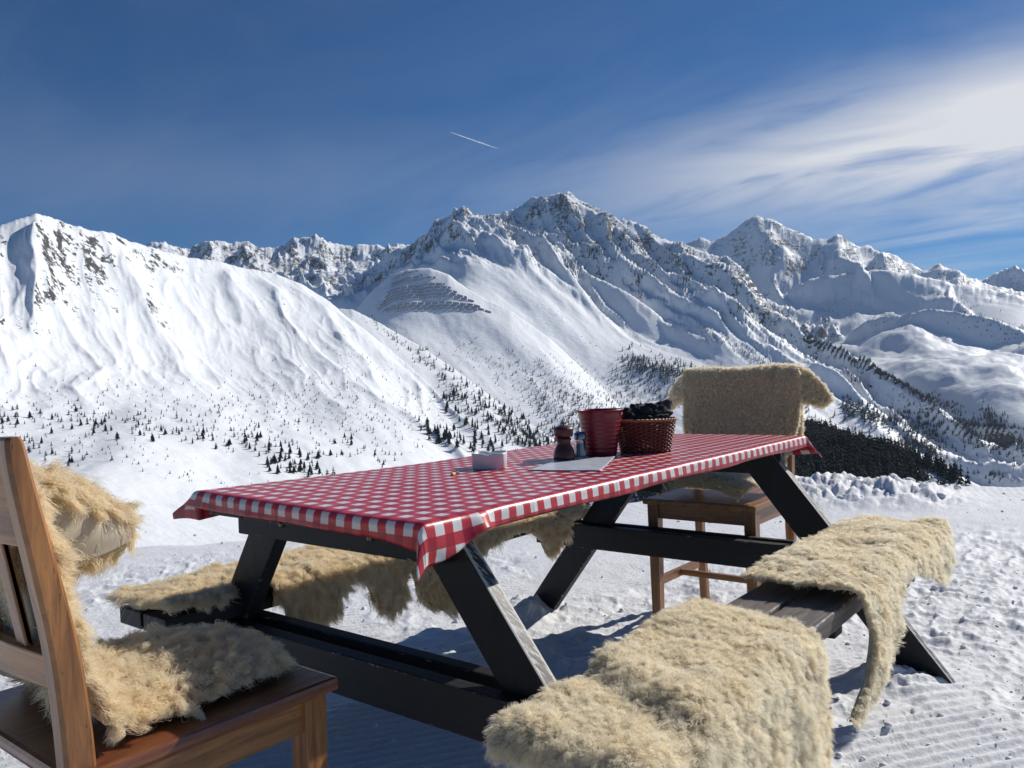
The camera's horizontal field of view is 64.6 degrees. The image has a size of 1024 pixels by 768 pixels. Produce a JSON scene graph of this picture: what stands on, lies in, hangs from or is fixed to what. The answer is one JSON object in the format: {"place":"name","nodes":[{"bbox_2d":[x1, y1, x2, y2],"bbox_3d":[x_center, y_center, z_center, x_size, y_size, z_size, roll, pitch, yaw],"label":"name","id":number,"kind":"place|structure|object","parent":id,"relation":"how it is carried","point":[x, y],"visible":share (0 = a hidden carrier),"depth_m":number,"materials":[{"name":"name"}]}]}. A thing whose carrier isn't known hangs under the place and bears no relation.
{"place":"outdoors","nodes":[
{"label":"outdoors","id":0,"kind":"place"},
{"bbox_2d":[0,192,1023,548],"bbox_3d":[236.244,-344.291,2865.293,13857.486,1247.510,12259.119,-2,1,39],"label":"mountain terrain","id":1,"kind":"structure","parent":0,"point":[568,280],"depth_m":1933.29,"materials":[{"name":"white snow"}]},
{"bbox_2d":[394,270,417,278],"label":"avalanche barrier","id":2,"kind":"object","parent":1,"relation":"on","point":[405,273],"visible":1,"depth_m":2243.18,"materials":[{"name":"silver metal"}]},
{"bbox_2d":[392,275,422,284],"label":"avalanche barrier","id":3,"kind":"object","parent":1,"relation":"on","point":[406,279],"visible":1,"depth_m":2223.43,"materials":[{"name":"silver metal"}]},
{"bbox_2d":[391,276,435,286],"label":"avalanche barrier","id":4,"kind":"object","parent":1,"relation":"on","point":[413,280],"visible":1,"depth_m":2215.80,"materials":[{"name":"silver metal"}]},
{"bbox_2d":[387,283,444,293],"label":"avalanche barrier","id":5,"kind":"object","parent":1,"relation":"on","point":[416,286],"visible":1,"depth_m":2197.25,"materials":[{"name":"silver metal"}]},
{"bbox_2d":[385,286,450,297],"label":"avalanche barrier","id":6,"kind":"object","parent":1,"relation":"on","point":[418,289],"visible":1,"depth_m":2187.39,"materials":[{"name":"silver metal"}]},
{"bbox_2d":[383,289,456,302],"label":"avalanche barrier","id":7,"kind":"object","parent":1,"relation":"on","point":[419,292],"visible":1,"depth_m":2177.95,"materials":[{"name":"silver metal"}]},
{"bbox_2d":[380,292,466,305],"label":"avalanche barrier","id":8,"kind":"object","parent":1,"relation":"on","point":[422,295],"visible":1,"depth_m":2169.34,"materials":[{"name":"silver metal"}]},
{"bbox_2d":[377,295,473,309],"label":"avalanche barrier","id":9,"kind":"object","parent":1,"relation":"on","point":[423,298],"visible":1,"depth_m":2159.90,"materials":[{"name":"silver metal"}]},
{"bbox_2d":[383,301,479,311],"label":"avalanche barrier","id":10,"kind":"object","parent":1,"relation":"on","point":[430,303],"visible":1,"depth_m":2142.73,"materials":[{"name":"silver metal"}]},
{"bbox_2d":[396,307,476,311],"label":"avalanche barrier","id":11,"kind":"object","parent":1,"relation":"on","point":[434,309],"visible":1,"depth_m":2124.34,"materials":[{"name":"silver metal"}]},
{"bbox_2d":[387,304,490,312],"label":"avalanche barrier","id":12,"kind":"object","parent":1,"relation":"on","point":[438,306],"visible":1,"depth_m":2134.53,"materials":[{"name":"silver metal"}]},
{"bbox_2d":[442,430,447,439],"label":"conifer","id":13,"kind":"object","parent":1,"relation":"on","point":[444,435],"visible":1,"depth_m":973.95,"materials":[{"name":"green plant"}]},
{"bbox_2d":[454,439,459,447],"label":"conifer","id":14,"kind":"object","parent":1,"relation":"on","point":[457,443],"visible":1,"depth_m":958.19,"materials":[{"name":"green plant"}]},
{"bbox_2d":[0,293,1023,504],"bbox_3d":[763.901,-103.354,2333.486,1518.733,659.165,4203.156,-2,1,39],"label":"conifer forest","id":15,"kind":"object","parent":1,"relation":"on","point":[869,456],"visible":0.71,"depth_m":846.34,"materials":[{"name":"green plant"}]},
{"bbox_2d":[846,463,851,473],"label":"conifer","id":16,"kind":"object","parent":1,"relation":"on","point":[848,471],"visible":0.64,"depth_m":669.38,"materials":[{"name":"green plant"}]},
{"bbox_2d":[855,465,861,476],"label":"conifer","id":17,"kind":"object","parent":1,"relation":"on","point":[857,469],"visible":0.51,"depth_m":661.06,"materials":[{"name":"green plant"}]},
{"bbox_2d":[0,471,1023,767],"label":"snow ground","id":18,"kind":"structure","parent":0,"point":[948,621],"depth_m":3.25,"materials":[{"name":"white snow"}]},
{"bbox_2d":[0,436,337,767],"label":"wooden chair","id":19,"kind":"object","parent":18,"relation":"on","point":[271,711],"visible":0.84,"depth_m":1.19,"materials":[{"name":"brown wood"}]},
{"bbox_2d":[0,458,296,747],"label":"sheepskin","id":20,"kind":"object","parent":19,"relation":"on","point":[137,681],"visible":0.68,"depth_m":1.31,"materials":[{"name":"fur"}]},
{"bbox_2d":[120,453,954,743],"bbox_3d":[0.155,0.634,2.423,1.846,0.807,1.930,-2,1,39],"label":"picnic table","id":21,"kind":"object","parent":18,"relation":"on","point":[461,697],"visible":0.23,"depth_m":1.94,"materials":[{"name":"black wood"}]},
{"bbox_2d":[103,544,413,627],"bbox_3d":[-0.656,0.618,2.389,0.281,0.161,0.875,-2,1,39],"label":"sheepskin","id":22,"kind":"object","parent":21,"relation":"on","point":[310,583],"visible":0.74,"depth_m":2.30,"materials":[{"name":"fur"}]},
{"bbox_2d":[405,504,585,621],"bbox_3d":[-0.123,0.627,3.057,0.354,0.240,1.040,-2,1,39],"label":"sheepskin","id":23,"kind":"object","parent":21,"relation":"on","point":[551,532],"visible":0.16,"depth_m":2.94,"materials":[{"name":"fur"}]},
{"bbox_2d":[172,434,821,581],"bbox_3d":[0.150,0.265,2.425,0.878,0.109,2.021,-2,1,39],"label":"tablecloth","id":24,"kind":"object","parent":21,"relation":"on","point":[432,513],"visible":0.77,"depth_m":1.83,"materials":[{"name":"red fabric"}]},
{"bbox_2d":[471,450,506,469],"bbox_3d":[-0.061,0.210,2.237,0.095,0.044,0.095,-2,0,4],"label":"ashtray","id":25,"kind":"object","parent":24,"relation":"on","point":[487,460],"visible":1,"depth_m":2.19,"materials":[{"name":"white ceramic"}]},
{"bbox_2d":[529,455,615,470],"bbox_3d":[0.171,0.220,2.254,0.198,0.005,0.343,-2,0,14],"label":"paper sheet","id":26,"kind":"object","parent":24,"relation":"on","point":[590,463],"visible":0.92,"depth_m":2.22,"materials":[{"name":"white paper"}]},
{"bbox_2d":[553,421,574,460],"bbox_3d":[0.151,0.165,2.364,0.063,0.113,0.063,-2,1,39],"label":"pepper mill","id":27,"kind":"object","parent":26,"relation":"on","point":[564,449],"visible":1,"depth_m":2.34,"materials":[{"name":"red wood"}]},
{"bbox_2d":[574,432,586,457],"bbox_3d":[0.203,0.181,2.415,0.037,0.079,0.039,-2,1,39],"label":"salt shaker","id":28,"kind":"object","parent":24,"relation":"on","point":[580,449],"visible":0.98,"depth_m":2.40,"materials":[{"name":"clear glass"}]},
{"bbox_2d":[576,408,623,456],"bbox_3d":[0.270,0.148,2.472,0.145,0.141,0.145,-2,1,39],"label":"red bucket","id":29,"kind":"object","parent":24,"relation":"on","point":[600,427],"visible":0.96,"depth_m":2.42,"materials":[{"name":"metal"}]},
{"bbox_2d":[618,417,676,453],"bbox_3d":[0.417,0.160,2.536,0.202,0.106,0.154,-2,0,0],"label":"wicker basket","id":30,"kind":"object","parent":24,"relation":"on","point":[629,441],"visible":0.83,"depth_m":2.48,"materials":[{"name":"brown wicker"}]},
{"bbox_2d":[621,398,673,438],"bbox_3d":[0.425,0.112,2.537,0.166,0.129,0.114,-2,0,0],"label":"black cloth bundle","id":31,"kind":"object","parent":30,"relation":"in","point":[656,410],"visible":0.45,"depth_m":2.52,"materials":[{"name":"black fabric"}]},
{"bbox_2d":[481,596,835,767],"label":"sheepskin","id":32,"kind":"object","parent":21,"relation":"on","point":[695,682],"visible":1,"depth_m":1.39,"materials":[{"name":"fur"}]},
{"bbox_2d":[738,513,957,730],"bbox_3d":[0.961,0.588,2.273,0.312,0.258,1.137,-2,1,39],"label":"sheepskin","id":33,"kind":"object","parent":21,"relation":"on","point":[876,564],"visible":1,"depth_m":2.10,"materials":[{"name":"fur"}]},
{"bbox_2d":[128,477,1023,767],"bbox_3d":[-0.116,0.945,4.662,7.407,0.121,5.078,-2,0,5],"label":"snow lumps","id":34,"kind":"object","parent":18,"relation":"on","point":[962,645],"visible":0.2,"depth_m":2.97,"materials":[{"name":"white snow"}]},
{"bbox_2d":[643,455,796,614],"bbox_3d":[0.873,0.482,3.329,0.472,1.025,0.521,-2,1,39],"label":"wooden chair","id":35,"kind":"object","parent":18,"relation":"on","point":[752,510],"visible":0.33,"depth_m":3.24,"materials":[{"name":"brown wood"}]},
{"bbox_2d":[656,362,835,502],"bbox_3d":[0.879,0.184,3.344,0.736,0.499,0.533,-2,1,39],"label":"sheepskin","id":36,"kind":"object","parent":35,"relation":"on","point":[771,399],"visible":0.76,"depth_m":3.42,"materials":[{"name":"fur"}]},
{"bbox_2d":[0,0,1023,279],"label":"sky","id":37,"kind":"structure","parent":0,"point":[895,127],"materials":[{"name":"blue"}]}
]}

